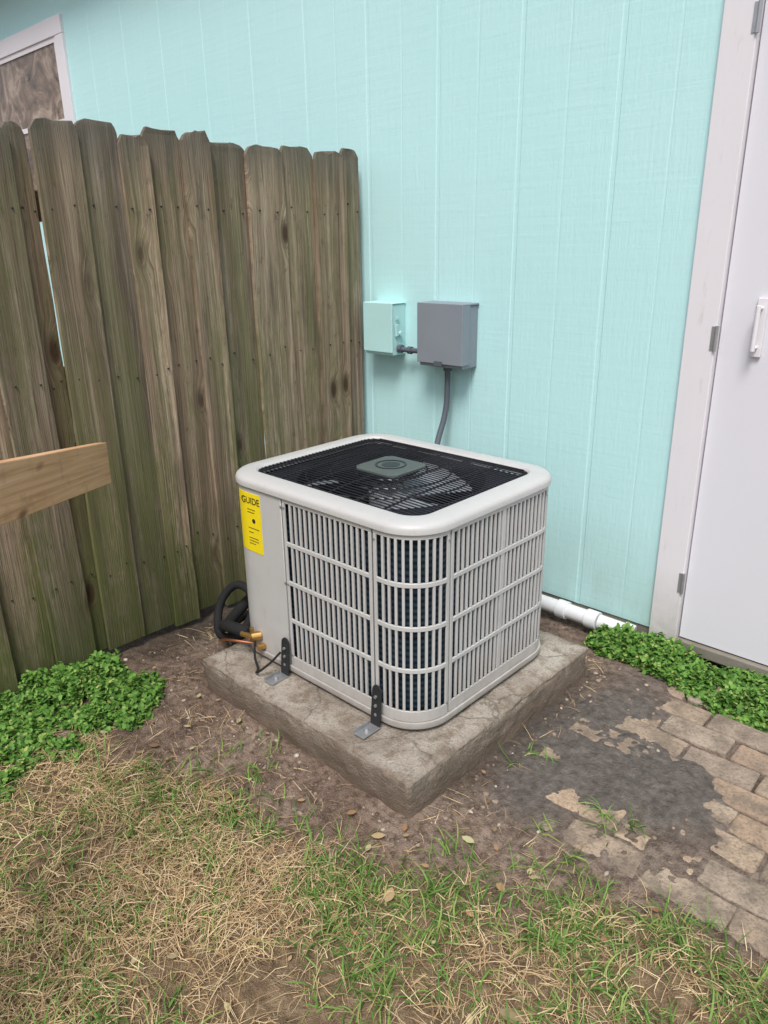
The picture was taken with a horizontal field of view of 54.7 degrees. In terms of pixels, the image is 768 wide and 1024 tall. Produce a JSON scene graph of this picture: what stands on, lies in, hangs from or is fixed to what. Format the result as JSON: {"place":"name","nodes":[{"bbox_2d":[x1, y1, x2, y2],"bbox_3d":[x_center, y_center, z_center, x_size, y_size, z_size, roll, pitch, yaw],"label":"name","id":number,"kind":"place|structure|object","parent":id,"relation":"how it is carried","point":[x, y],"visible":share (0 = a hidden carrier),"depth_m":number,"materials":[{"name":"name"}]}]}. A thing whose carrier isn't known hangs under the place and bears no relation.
{"place":"outdoors","nodes":[
{"label":"outdoors","id":0,"kind":"place"},
{"bbox_2d":[0,36,65,133],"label":"window sash","id":1,"kind":"object","parent":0,"point":[35,47],"depth_m":4.80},
{"bbox_2d":[0,43,64,189],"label":"window glass","id":2,"kind":"object","parent":1,"relation":"in","point":[30,90],"visible":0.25,"depth_m":5.00,"materials":[{"name":"grey glass"}]},
{"bbox_2d":[0,444,767,1023],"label":"ground","id":3,"kind":"structure","parent":0,"point":[652,782],"depth_m":1.93,"materials":[{"name":"soil"}]},
{"bbox_2d":[0,649,165,802],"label":"clover patch","id":4,"kind":"object","parent":3,"relation":"on","point":[100,684],"visible":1,"depth_m":2.47,"materials":[{"name":"green plant"}]},
{"bbox_2d":[0,117,363,692],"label":"wooden fence","id":5,"kind":"object","parent":3,"relation":"on","point":[207,294],"visible":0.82,"depth_m":2.72,"materials":[{"name":"brown wood"}]},
{"bbox_2d":[0,442,110,525],"bbox_3d":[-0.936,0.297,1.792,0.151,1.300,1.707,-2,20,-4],"label":"wooden plank","id":6,"kind":"object","parent":5,"relation":"attached to","point":[31,484],"visible":1,"depth_m":1.98,"materials":[{"name":"brown wood"}]},
{"bbox_2d":[214,581,280,673],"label":"refrigerant lines","id":7,"kind":"object","parent":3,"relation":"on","point":[233,627],"visible":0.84,"depth_m":2.77,"materials":[{"name":"black plastic"}]},
{"bbox_2d":[0,666,660,1023],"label":"fallen leaves","id":8,"kind":"object","parent":3,"relation":"on","point":[513,1014],"visible":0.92,"depth_m":1.78,"materials":[{"name":"brown plant"}]},
{"bbox_2d":[75,438,648,633],"bbox_3d":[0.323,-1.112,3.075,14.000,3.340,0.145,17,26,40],"label":"foundation","id":9,"kind":"object","parent":3,"relation":"on","point":[642,628],"visible":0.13,"depth_m":2.97,"materials":[{"name":"grey concrete"}]},
{"bbox_2d":[0,0,724,626],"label":"siding wall","id":10,"kind":"structure","parent":9,"relation":"attached to","point":[530,172],"depth_m":2.88,"materials":[{"name":"teal wood"}]},
{"bbox_2d":[0,14,76,123],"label":"window trim","id":11,"kind":"structure","parent":10,"relation":"attached to","point":[48,28],"depth_m":4.68,"materials":[{"name":"white wood"}]},
{"bbox_2d":[363,301,416,355],"bbox_3d":[0.065,-0.803,3.267,0.346,0.226,0.093,17,26,40],"label":"electrical box","id":12,"kind":"object","parent":10,"relation":"attached to","point":[384,327],"visible":0.86,"depth_m":3.27,"materials":[{"name":"paint"}]},
{"bbox_2d":[417,301,478,444],"bbox_3d":[0.157,-0.413,3.072,0.237,0.854,0.435,17,26,40],"label":"disconnect box","id":13,"kind":"object","parent":10,"relation":"attached to","point":[447,336],"visible":0.77,"depth_m":3.04,"materials":[{"name":"grey paint"}]},
{"bbox_2d":[649,0,765,641],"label":"door trim","id":14,"kind":"structure","parent":10,"relation":"attached to","point":[738,52],"depth_m":2.38,"materials":[{"name":"white wood"}]},
{"bbox_2d":[677,0,763,593],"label":"hinges","id":15,"kind":"object","parent":14,"relation":"attached to","point":[757,14],"visible":1,"depth_m":2.38,"materials":[{"name":"metal"}]},
{"bbox_2d":[679,0,767,665],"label":"door","id":16,"kind":"structure","parent":14,"relation":"in","point":[725,606],"depth_m":2.47,"materials":[{"name":"white paint"}]},
{"bbox_2d":[750,298,767,357],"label":"door handle","id":17,"kind":"object","parent":16,"relation":"attached to","point":[759,327],"visible":1,"depth_m":2.30,"materials":[{"name":"white metal"}]},
{"bbox_2d":[0,609,767,1023],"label":"dry grass","id":18,"kind":"structure","parent":3,"relation":"on","point":[184,875],"depth_m":1.72,"materials":[{"name":"plant"}]},
{"bbox_2d":[0,720,767,1023],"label":"green grass","id":19,"kind":"structure","parent":3,"relation":"on","point":[557,940],"depth_m":1.70,"materials":[{"name":"green plant"}]},
{"bbox_2d":[202,630,588,818],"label":"concrete slab","id":20,"kind":"structure","parent":3,"relation":"on","point":[408,773],"depth_m":2.29,"materials":[{"name":"grey concrete"}]},
{"bbox_2d":[235,434,550,739],"bbox_3d":[-0.001,0.175,2.530,0.880,0.684,0.832,17,26,40],"label":"air conditioner","id":21,"kind":"object","parent":20,"relation":"on","point":[394,580],"visible":0.99,"depth_m":2.27,"materials":[{"name":"paint"}]},
{"bbox_2d":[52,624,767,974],"bbox_3d":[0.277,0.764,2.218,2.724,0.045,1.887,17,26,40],"label":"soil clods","id":22,"kind":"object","parent":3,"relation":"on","point":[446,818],"visible":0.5,"depth_m":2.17,"materials":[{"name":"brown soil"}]},
{"bbox_2d":[541,594,636,631],"bbox_3d":[0.622,0.364,3.137,0.915,0.085,0.091,17,26,40],"label":"drain pipe","id":23,"kind":"object","parent":3,"relation":"on","point":[587,618],"visible":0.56,"depth_m":2.96,"materials":[{"name":"white plastic"}]},
{"bbox_2d":[492,685,767,958],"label":"brick path","id":24,"kind":"structure","parent":3,"relation":"on","point":[734,781],"depth_m":2.00,"materials":[{"name":"beige brick"}]},
{"bbox_2d":[583,620,767,733],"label":"clover patch","id":25,"kind":"object","parent":3,"relation":"on","point":[743,694],"visible":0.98,"depth_m":2.62,"materials":[{"name":"green plant"}]},
{"bbox_2d":[676,636,767,675],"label":"threshold","id":26,"kind":"object","parent":3,"relation":"on","point":[721,658],"visible":0.29,"depth_m":2.67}
]}

